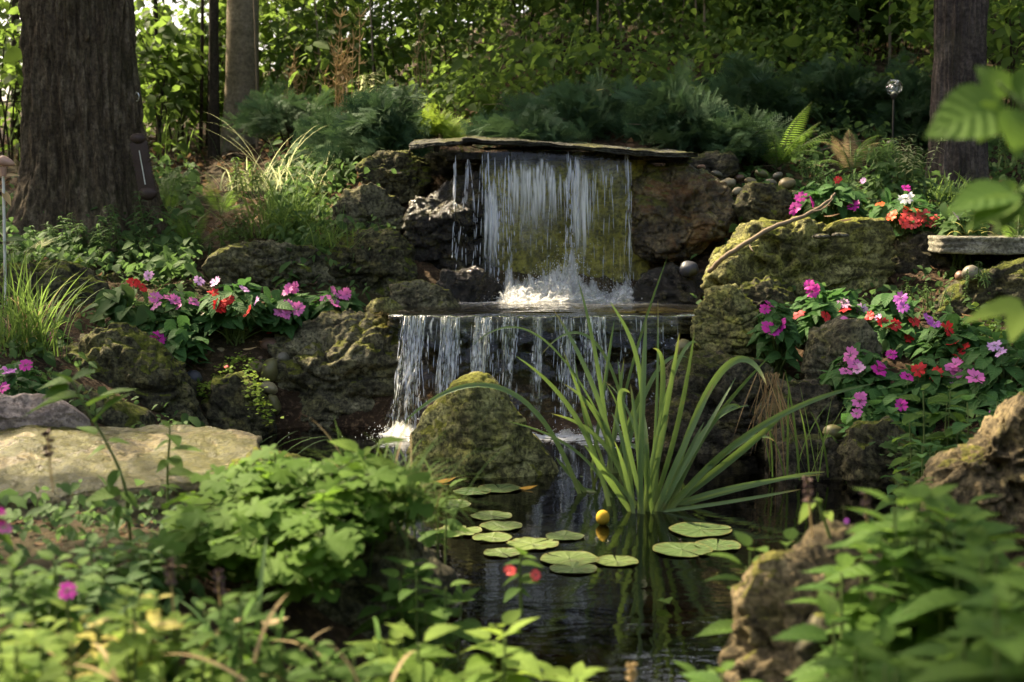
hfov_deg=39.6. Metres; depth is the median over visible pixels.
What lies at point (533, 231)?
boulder
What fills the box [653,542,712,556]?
lily pad
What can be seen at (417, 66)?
dried plume
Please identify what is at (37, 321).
sedge tuft
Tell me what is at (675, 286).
boulder
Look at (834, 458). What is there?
boulder
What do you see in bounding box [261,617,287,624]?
fallen leaf
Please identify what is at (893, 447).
creeping plant
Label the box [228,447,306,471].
boulder
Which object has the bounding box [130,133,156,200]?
garden thermometer
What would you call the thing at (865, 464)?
boulder
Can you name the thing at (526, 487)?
fallen leaf
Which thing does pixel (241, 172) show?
herb plant
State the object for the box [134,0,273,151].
sapling
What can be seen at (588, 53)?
bank undergrowth
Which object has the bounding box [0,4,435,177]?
bank undergrowth
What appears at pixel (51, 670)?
leafy plant
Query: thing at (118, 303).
impatiens plant
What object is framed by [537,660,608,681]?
leafy plant
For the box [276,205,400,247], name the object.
sedge tuft
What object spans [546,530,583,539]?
lily pad
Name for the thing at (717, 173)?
cobble
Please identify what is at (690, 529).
lily pad
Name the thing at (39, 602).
leafy plant
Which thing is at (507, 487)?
lily pad
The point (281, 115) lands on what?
yew shrub
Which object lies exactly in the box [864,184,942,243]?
impatiens plant
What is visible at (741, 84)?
yew shrub
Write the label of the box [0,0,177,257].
maple tree
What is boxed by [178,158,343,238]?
sedge tuft
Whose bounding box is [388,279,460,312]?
boulder
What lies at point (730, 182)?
cobble
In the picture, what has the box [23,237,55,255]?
fern
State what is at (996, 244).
bench slab
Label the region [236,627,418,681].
dry grass tuft
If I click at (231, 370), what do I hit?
creeping plant
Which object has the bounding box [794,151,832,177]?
herb plant
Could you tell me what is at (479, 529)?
lily pad
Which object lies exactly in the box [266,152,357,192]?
striped grass tuft
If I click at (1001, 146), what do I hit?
herb plant
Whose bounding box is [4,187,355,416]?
leaf litter
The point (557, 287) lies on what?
waterfall
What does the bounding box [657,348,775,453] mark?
boulder
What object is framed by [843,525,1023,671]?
leafy plant
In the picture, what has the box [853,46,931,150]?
yew shrub
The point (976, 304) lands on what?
creeping plant
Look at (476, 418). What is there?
boulder
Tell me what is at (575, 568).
lily pad
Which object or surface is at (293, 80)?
dried plume
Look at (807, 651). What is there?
boulder
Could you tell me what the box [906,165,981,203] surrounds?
sedge tuft
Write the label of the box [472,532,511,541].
lily pad
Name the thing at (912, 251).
boulder
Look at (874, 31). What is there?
sapling
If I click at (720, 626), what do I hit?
leafy plant
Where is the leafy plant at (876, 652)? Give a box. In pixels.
[842,641,938,681]
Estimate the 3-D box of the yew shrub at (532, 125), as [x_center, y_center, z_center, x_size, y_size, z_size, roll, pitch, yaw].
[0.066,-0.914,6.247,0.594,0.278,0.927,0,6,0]
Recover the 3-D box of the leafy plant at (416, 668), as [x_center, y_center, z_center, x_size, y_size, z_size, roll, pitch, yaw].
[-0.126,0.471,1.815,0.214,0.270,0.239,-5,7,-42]
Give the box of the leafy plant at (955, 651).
[894,609,1023,681]
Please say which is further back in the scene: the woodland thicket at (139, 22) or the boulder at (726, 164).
the woodland thicket at (139, 22)
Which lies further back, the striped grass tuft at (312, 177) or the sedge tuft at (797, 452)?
the striped grass tuft at (312, 177)
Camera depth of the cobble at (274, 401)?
4.82 m
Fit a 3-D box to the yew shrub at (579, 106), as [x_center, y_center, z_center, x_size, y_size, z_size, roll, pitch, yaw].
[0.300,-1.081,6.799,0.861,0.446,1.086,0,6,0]
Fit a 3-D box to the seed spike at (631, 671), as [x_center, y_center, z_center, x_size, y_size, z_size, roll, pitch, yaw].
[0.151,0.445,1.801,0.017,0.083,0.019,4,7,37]
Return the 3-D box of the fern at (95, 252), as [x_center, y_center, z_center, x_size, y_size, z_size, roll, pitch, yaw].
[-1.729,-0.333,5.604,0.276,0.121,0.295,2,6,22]
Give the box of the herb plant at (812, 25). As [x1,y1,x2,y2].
[800,0,853,57]
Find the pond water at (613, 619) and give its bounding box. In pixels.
[259,427,950,681]
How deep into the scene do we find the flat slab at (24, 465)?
3.15 m
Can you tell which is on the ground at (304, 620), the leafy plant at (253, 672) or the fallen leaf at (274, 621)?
the leafy plant at (253, 672)
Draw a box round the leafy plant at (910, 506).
[847,498,918,560]
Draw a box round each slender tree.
[10,0,20,144]
[207,0,220,158]
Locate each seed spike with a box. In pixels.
[40,428,54,492]
[165,556,176,610]
[212,567,225,604]
[625,661,637,681]
[802,476,814,538]
[859,492,873,552]
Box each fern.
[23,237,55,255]
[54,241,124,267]
[157,205,232,247]
[159,170,181,207]
[191,172,258,212]
[736,102,845,167]
[817,132,881,172]
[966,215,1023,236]
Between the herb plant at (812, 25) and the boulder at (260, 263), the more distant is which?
the herb plant at (812, 25)
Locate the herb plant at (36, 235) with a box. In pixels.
[8,225,58,256]
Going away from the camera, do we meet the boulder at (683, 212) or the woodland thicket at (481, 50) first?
the boulder at (683, 212)
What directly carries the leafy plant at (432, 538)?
on the ground at (304, 620)
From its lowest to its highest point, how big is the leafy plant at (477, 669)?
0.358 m
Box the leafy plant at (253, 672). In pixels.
[172,592,306,681]
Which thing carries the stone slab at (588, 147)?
on the lip stone
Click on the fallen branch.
(726, 255)
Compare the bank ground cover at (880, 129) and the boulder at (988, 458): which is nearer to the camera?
the boulder at (988, 458)
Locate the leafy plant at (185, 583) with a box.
[94,535,214,620]
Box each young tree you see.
[153,0,159,142]
[198,0,203,149]
[205,48,208,146]
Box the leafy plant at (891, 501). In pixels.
[875,473,937,522]
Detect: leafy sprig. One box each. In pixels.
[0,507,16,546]
[23,369,137,540]
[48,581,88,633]
[155,420,203,509]
[329,436,407,473]
[502,543,542,613]
[658,597,672,604]
[799,497,848,538]
[923,66,1023,159]
[944,177,1023,234]
[963,297,1023,342]
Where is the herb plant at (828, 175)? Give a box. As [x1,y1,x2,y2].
[806,172,859,187]
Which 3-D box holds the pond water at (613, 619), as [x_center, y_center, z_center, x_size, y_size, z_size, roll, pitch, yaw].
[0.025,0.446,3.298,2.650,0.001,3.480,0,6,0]
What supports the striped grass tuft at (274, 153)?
on the ground at (304, 620)
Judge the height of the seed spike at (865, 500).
0.084 m
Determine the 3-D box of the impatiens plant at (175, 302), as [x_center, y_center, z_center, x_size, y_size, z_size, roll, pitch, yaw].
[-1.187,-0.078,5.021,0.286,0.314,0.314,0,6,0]
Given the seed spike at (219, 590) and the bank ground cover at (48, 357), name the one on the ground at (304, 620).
the bank ground cover at (48, 357)
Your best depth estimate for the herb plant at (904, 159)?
5.66 m
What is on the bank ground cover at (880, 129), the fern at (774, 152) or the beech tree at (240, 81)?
the fern at (774, 152)
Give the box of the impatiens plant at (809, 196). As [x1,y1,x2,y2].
[789,176,870,224]
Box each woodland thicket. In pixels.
[0,0,525,136]
[0,0,604,135]
[303,0,1021,94]
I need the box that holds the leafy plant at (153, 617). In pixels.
[63,594,183,681]
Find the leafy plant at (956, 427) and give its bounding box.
[934,389,1017,450]
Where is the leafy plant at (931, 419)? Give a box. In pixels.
[888,383,972,477]
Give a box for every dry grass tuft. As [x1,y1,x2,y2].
[0,595,358,681]
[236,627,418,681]
[734,372,803,472]
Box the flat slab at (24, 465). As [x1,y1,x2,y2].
[0,424,261,528]
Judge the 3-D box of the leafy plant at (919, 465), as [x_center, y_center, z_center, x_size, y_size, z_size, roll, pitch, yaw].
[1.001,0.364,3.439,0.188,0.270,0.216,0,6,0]
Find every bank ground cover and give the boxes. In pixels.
[0,134,398,301]
[0,275,207,428]
[0,475,345,681]
[639,89,1023,258]
[690,233,1023,488]
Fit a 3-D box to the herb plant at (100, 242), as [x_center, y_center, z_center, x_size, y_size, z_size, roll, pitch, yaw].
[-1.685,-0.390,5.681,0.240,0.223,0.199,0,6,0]
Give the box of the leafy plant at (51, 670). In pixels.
[0,607,107,681]
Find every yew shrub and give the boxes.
[219,76,346,165]
[288,106,371,170]
[313,79,445,166]
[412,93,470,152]
[458,102,592,151]
[496,68,638,142]
[600,56,739,157]
[683,102,794,163]
[691,49,821,142]
[782,51,909,138]
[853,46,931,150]
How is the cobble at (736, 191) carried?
on the boulder at (683, 212)
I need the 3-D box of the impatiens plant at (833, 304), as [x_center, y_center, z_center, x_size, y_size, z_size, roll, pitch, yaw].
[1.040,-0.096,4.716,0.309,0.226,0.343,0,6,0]
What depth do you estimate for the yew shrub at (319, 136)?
6.52 m
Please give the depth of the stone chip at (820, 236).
4.79 m
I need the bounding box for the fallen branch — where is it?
[707,192,835,272]
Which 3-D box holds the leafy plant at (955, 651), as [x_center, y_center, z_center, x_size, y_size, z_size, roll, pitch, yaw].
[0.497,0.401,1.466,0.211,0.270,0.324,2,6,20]
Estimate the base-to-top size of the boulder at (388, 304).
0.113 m
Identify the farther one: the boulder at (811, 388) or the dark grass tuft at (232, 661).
the boulder at (811, 388)
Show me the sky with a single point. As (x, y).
(168, 2)
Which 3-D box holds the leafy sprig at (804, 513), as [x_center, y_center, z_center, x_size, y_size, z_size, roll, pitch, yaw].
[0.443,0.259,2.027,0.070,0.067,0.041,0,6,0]
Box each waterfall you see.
[361,312,693,447]
[451,147,641,304]
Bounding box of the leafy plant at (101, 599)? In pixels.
[43,533,185,662]
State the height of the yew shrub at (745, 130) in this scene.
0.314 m
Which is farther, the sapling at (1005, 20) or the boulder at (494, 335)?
the sapling at (1005, 20)
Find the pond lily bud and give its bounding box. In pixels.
[596,510,609,524]
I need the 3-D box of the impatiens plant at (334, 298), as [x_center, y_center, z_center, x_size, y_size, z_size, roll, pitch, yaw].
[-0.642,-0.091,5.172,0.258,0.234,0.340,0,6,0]
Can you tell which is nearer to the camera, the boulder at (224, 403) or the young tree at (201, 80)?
the boulder at (224, 403)
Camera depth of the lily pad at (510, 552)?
3.11 m
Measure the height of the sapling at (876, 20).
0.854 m
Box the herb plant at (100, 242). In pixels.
[61,215,118,264]
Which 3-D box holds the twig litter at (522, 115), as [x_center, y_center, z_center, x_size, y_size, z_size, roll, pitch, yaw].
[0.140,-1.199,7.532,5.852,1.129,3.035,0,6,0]
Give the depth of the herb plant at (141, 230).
5.79 m
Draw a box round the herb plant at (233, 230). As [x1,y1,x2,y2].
[216,204,257,236]
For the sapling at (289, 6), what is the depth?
8.75 m
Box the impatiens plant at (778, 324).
[745,300,802,379]
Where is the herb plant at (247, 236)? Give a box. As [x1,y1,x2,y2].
[213,225,252,245]
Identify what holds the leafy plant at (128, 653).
on the ground at (304, 620)
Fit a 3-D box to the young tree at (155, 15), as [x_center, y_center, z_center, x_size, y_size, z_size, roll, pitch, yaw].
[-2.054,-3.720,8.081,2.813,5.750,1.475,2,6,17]
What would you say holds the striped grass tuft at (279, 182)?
on the ground at (304, 620)
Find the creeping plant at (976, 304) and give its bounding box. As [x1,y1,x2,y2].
[971,302,1012,345]
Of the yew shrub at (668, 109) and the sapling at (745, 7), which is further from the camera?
the sapling at (745, 7)
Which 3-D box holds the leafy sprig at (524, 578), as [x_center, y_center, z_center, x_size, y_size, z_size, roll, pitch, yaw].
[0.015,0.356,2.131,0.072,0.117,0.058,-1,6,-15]
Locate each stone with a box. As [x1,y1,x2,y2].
[0,393,90,429]
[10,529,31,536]
[387,302,693,333]
[445,151,689,163]
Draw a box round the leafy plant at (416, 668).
[345,620,461,681]
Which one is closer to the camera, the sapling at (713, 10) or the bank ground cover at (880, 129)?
the bank ground cover at (880, 129)
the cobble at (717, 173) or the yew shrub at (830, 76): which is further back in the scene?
the yew shrub at (830, 76)
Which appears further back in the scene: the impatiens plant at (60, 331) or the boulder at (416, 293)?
the boulder at (416, 293)
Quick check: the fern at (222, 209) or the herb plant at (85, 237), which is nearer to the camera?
the herb plant at (85, 237)
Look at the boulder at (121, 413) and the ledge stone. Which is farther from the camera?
the ledge stone
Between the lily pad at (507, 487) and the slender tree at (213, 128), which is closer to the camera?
the lily pad at (507, 487)
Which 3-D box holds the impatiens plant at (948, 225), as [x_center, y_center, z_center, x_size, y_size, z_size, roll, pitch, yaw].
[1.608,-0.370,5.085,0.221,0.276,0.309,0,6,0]
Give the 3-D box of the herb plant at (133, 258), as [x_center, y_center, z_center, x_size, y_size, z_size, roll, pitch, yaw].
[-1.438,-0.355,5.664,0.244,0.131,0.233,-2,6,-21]
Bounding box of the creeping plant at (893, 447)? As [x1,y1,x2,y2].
[869,429,976,467]
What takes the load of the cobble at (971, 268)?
on the boulder at (1007, 277)
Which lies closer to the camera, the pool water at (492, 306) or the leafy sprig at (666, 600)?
the leafy sprig at (666, 600)
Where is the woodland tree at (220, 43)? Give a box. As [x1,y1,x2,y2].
[219,1,225,97]
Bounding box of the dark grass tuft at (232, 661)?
[114,537,381,681]
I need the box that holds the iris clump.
[400,259,870,513]
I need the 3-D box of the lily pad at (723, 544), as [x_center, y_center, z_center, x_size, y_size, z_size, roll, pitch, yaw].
[0.457,0.454,3.174,0.106,0.004,0.107,0,6,0]
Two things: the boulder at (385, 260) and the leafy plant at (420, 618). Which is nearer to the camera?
the leafy plant at (420, 618)
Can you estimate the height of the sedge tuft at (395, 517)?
0.232 m
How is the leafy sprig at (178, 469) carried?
on the ground at (304, 620)
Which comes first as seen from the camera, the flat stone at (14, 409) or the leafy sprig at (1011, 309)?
the leafy sprig at (1011, 309)
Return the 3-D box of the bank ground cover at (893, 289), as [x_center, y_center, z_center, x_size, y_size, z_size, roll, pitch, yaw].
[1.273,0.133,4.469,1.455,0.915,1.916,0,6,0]
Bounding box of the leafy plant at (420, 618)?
[348,556,492,681]
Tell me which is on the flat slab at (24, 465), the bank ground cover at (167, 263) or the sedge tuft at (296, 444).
the sedge tuft at (296, 444)
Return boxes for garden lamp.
[886,79,902,183]
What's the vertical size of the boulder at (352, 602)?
0.382 m
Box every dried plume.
[283,44,321,145]
[320,48,353,110]
[328,7,367,111]
[408,12,438,112]
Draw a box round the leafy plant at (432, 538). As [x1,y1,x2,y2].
[405,478,475,601]
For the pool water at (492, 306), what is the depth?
5.06 m
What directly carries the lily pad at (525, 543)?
on the pond water at (613, 619)
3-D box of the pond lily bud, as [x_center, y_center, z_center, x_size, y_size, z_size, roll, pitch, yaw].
[0.216,0.479,3.392,0.032,0.156,0.032,0,6,0]
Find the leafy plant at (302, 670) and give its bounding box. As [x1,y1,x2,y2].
[280,638,404,681]
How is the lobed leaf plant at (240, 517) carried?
on the ground at (304, 620)
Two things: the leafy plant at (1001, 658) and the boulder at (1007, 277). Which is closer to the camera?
the leafy plant at (1001, 658)
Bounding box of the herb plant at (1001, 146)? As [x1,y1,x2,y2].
[990,133,1019,168]
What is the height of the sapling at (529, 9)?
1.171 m
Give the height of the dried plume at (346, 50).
0.753 m
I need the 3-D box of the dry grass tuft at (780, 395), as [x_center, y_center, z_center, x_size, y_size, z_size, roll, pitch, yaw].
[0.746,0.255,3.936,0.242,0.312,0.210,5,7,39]
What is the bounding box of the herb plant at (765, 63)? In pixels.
[745,54,778,79]
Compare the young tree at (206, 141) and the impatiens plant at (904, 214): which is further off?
the young tree at (206, 141)
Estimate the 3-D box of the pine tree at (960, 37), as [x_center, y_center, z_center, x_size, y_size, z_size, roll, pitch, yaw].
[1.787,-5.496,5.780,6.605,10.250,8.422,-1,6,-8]
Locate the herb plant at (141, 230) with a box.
[103,191,162,257]
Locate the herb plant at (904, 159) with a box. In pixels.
[894,134,942,181]
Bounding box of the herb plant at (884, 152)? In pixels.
[849,138,901,165]
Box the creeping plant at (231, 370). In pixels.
[197,351,283,425]
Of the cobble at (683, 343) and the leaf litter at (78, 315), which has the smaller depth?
the cobble at (683, 343)
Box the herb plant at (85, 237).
[40,213,106,258]
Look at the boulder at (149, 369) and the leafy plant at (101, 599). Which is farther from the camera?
the boulder at (149, 369)
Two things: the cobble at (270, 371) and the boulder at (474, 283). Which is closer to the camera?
the cobble at (270, 371)
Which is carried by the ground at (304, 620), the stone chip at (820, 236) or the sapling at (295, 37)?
the sapling at (295, 37)
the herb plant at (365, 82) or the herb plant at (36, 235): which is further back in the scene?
the herb plant at (365, 82)
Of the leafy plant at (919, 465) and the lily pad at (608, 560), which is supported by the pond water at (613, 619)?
the lily pad at (608, 560)
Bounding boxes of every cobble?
[187,370,202,381]
[249,361,262,371]
[259,381,277,394]
[260,338,275,349]
[260,358,277,381]
[267,394,280,413]
[277,352,288,360]
[675,339,691,351]
[679,261,698,277]
[697,164,705,168]
[711,170,721,176]
[722,178,735,187]
[732,187,741,195]
[734,174,743,180]
[744,177,756,182]
[755,169,767,177]
[766,179,776,184]
[773,172,782,178]
[778,178,795,189]
[822,424,844,439]
[955,271,963,280]
[961,265,980,281]
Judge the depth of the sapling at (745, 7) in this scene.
8.43 m
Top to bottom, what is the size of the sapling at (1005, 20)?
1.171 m
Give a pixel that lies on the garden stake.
(5, 161)
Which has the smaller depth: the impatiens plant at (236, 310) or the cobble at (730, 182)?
the impatiens plant at (236, 310)
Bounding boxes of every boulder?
[0,259,109,307]
[48,380,155,427]
[61,322,208,425]
[102,271,169,282]
[200,371,276,435]
[201,240,336,290]
[208,502,457,647]
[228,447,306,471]
[260,308,404,426]
[325,227,417,296]
[331,182,406,235]
[355,150,433,204]
[365,297,404,324]
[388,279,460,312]
[402,171,498,272]
[404,371,558,478]
[408,326,609,342]
[422,150,480,180]
[435,265,504,303]
[479,160,650,281]
[627,162,737,262]
[631,262,703,308]
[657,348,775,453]
[686,150,739,180]
[690,283,758,357]
[700,216,897,301]
[717,518,907,681]
[732,181,796,225]
[738,274,794,313]
[756,378,845,465]
[774,434,842,479]
[794,613,847,674]
[800,315,882,394]
[837,415,920,489]
[891,230,967,272]
[906,391,1023,545]
[929,257,1023,323]
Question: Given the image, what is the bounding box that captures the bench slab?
[927,234,1023,254]
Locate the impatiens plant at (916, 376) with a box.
[886,357,966,435]
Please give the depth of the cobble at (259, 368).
4.93 m
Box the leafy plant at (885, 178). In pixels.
[853,159,937,201]
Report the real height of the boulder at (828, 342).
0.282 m
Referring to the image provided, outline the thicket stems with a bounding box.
[138,0,930,146]
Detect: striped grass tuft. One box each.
[194,156,315,190]
[198,116,318,189]
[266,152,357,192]
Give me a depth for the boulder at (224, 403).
4.69 m
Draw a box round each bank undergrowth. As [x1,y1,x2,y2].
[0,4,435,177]
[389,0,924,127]
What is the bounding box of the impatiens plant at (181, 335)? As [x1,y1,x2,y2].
[150,315,214,367]
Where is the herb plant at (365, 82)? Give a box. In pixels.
[355,73,382,96]
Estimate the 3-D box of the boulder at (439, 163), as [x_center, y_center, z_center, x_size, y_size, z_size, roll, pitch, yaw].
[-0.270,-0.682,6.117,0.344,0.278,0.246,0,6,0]
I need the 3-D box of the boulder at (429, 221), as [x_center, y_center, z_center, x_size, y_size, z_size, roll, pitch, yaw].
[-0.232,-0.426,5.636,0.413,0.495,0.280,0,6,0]
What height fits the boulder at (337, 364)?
0.519 m
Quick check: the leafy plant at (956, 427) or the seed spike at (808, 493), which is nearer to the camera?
the seed spike at (808, 493)
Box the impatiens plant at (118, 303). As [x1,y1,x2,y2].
[80,270,156,329]
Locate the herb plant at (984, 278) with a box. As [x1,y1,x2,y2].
[962,261,993,287]
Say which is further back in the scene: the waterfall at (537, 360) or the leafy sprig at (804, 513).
the waterfall at (537, 360)
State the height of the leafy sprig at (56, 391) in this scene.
0.303 m
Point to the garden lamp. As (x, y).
(893, 94)
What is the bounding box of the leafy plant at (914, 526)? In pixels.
[819,483,1023,671]
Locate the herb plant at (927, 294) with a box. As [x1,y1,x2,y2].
[898,280,969,310]
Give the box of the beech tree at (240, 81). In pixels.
[220,0,262,155]
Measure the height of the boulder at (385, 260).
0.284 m
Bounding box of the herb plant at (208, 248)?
[191,234,238,257]
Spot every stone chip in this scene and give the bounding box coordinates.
[812,233,830,238]
[832,232,848,237]
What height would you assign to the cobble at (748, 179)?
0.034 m
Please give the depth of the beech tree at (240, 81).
8.40 m
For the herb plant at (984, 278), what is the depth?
4.59 m
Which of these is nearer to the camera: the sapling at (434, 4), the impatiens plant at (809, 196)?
the impatiens plant at (809, 196)
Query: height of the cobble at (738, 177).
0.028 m
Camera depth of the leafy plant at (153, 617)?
1.65 m
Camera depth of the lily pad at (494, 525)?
3.37 m
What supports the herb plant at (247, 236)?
on the ground at (304, 620)
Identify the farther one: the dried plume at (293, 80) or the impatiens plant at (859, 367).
the dried plume at (293, 80)
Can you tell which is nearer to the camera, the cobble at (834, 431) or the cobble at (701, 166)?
the cobble at (834, 431)
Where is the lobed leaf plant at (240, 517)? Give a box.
[146,444,434,606]
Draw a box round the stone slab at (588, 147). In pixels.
[460,135,697,157]
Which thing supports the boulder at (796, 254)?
on the ground at (304, 620)
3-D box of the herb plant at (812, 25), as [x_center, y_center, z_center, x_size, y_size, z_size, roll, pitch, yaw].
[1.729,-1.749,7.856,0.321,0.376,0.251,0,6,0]
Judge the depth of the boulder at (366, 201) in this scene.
5.69 m
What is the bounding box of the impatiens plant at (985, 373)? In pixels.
[944,330,1023,427]
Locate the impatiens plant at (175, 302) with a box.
[142,275,210,339]
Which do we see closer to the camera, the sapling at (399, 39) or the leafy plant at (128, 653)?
the leafy plant at (128, 653)
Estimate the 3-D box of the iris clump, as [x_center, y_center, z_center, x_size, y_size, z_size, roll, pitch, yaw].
[0.196,0.178,3.880,1.039,0.762,1.209,-2,6,-19]
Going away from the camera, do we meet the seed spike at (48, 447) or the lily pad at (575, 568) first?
the seed spike at (48, 447)
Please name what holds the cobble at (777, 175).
on the bank ground cover at (880, 129)
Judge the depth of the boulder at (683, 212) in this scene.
5.52 m
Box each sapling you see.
[0,0,150,160]
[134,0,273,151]
[135,0,287,150]
[147,0,407,131]
[191,0,386,109]
[269,0,470,91]
[361,0,503,82]
[473,0,589,53]
[530,0,681,44]
[620,0,751,37]
[697,0,872,49]
[757,0,933,64]
[810,0,933,56]
[856,0,1023,109]
[917,0,1023,70]
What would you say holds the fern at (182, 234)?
on the ground at (304, 620)
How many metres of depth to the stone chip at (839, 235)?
4.79 m
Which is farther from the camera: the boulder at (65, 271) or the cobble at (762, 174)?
the cobble at (762, 174)
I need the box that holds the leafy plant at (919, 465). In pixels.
[879,439,947,512]
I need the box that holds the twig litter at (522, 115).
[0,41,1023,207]
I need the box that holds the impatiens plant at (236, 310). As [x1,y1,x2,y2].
[188,276,279,345]
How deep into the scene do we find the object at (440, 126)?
6.18 m
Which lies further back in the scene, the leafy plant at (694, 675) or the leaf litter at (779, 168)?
the leaf litter at (779, 168)
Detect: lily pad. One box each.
[432,499,470,507]
[435,525,481,536]
[453,487,490,494]
[470,511,511,519]
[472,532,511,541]
[478,483,519,491]
[479,520,521,530]
[484,548,519,556]
[507,537,558,549]
[540,551,598,565]
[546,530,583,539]
[549,561,596,572]
[595,555,638,565]
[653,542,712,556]
[669,522,731,536]
[693,538,740,549]
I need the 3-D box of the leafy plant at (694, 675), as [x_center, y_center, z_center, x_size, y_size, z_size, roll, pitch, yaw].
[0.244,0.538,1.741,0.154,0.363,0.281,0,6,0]
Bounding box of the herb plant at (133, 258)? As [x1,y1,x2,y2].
[122,235,182,266]
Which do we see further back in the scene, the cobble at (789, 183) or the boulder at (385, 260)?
the cobble at (789, 183)
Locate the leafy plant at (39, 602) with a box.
[0,549,105,678]
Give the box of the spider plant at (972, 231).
[950,222,991,235]
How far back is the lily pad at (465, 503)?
3.61 m
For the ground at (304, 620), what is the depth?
4.98 m
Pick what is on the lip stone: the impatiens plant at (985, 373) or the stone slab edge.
the stone slab edge
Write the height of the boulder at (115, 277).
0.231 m
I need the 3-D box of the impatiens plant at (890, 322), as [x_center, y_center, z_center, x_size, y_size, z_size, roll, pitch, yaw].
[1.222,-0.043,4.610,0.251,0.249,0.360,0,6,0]
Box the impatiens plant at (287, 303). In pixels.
[262,281,320,339]
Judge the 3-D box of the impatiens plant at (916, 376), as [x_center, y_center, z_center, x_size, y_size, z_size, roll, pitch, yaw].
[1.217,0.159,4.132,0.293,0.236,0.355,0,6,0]
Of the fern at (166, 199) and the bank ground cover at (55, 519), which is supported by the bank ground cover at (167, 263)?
the fern at (166, 199)
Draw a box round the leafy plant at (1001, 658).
[909,563,1023,681]
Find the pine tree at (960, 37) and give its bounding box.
[925,0,988,198]
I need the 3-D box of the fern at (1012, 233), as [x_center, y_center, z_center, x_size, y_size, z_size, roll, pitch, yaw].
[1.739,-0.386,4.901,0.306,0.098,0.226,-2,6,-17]
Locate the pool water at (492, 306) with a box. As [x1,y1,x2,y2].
[366,299,696,312]
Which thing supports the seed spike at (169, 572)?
attached to the leafy plant at (128, 653)
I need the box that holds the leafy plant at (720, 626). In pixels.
[695,527,797,636]
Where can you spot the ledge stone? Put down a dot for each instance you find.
(667, 325)
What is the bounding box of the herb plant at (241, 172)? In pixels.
[224,157,265,193]
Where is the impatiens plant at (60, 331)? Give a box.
[46,329,72,345]
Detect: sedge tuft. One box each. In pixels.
[0,242,114,358]
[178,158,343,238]
[260,430,327,453]
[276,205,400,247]
[287,418,515,571]
[756,372,848,481]
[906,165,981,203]
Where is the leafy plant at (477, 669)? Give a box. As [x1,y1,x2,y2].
[455,609,541,681]
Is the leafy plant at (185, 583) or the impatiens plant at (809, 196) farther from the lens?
the impatiens plant at (809, 196)
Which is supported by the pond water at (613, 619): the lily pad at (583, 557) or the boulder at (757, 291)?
the lily pad at (583, 557)
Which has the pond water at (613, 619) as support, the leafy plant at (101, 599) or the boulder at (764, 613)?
the boulder at (764, 613)
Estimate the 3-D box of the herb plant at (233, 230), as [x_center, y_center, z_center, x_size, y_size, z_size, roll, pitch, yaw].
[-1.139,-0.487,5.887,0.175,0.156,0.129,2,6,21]
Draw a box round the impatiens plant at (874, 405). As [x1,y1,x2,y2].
[837,385,930,439]
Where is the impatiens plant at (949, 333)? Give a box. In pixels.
[903,311,991,366]
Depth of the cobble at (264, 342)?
5.02 m
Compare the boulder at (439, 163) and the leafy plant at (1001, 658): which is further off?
the boulder at (439, 163)
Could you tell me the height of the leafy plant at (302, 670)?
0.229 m
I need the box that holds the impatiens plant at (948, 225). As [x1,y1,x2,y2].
[931,202,991,268]
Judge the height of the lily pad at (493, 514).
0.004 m
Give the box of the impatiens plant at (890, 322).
[857,291,924,358]
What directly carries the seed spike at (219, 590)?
attached to the leafy plant at (253, 672)
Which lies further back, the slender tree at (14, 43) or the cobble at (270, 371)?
the slender tree at (14, 43)
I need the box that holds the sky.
[0,0,525,99]
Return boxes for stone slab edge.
[409,136,472,149]
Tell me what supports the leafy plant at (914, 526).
on the ground at (304, 620)
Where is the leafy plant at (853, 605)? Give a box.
[772,540,916,681]
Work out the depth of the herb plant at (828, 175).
5.63 m
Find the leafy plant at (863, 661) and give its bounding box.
[806,623,937,681]
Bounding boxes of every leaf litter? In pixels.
[0,81,446,248]
[0,509,250,662]
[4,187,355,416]
[432,33,1022,182]
[675,182,1023,365]
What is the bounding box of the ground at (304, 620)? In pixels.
[0,0,1023,681]
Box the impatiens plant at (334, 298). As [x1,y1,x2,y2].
[302,286,366,318]
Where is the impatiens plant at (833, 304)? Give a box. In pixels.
[786,279,868,344]
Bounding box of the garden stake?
[0,155,27,304]
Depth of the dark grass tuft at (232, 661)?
1.77 m
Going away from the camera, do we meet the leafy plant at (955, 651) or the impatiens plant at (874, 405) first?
the leafy plant at (955, 651)
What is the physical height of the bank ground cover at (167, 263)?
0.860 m
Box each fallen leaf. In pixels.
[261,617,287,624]
[439,477,455,482]
[520,485,536,489]
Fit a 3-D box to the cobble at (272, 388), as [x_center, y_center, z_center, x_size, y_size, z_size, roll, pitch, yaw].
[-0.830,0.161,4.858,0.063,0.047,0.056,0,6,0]
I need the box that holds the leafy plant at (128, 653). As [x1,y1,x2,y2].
[74,585,234,681]
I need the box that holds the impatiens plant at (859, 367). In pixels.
[816,342,899,409]
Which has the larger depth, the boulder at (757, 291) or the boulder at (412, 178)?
the boulder at (412, 178)
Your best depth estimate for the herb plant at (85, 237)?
5.68 m
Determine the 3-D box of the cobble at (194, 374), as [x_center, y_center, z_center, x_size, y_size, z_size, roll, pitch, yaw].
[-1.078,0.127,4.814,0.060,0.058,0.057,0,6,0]
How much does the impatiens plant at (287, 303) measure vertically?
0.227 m
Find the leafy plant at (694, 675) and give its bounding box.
[672,660,760,681]
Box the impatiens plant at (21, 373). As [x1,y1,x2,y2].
[0,359,51,395]

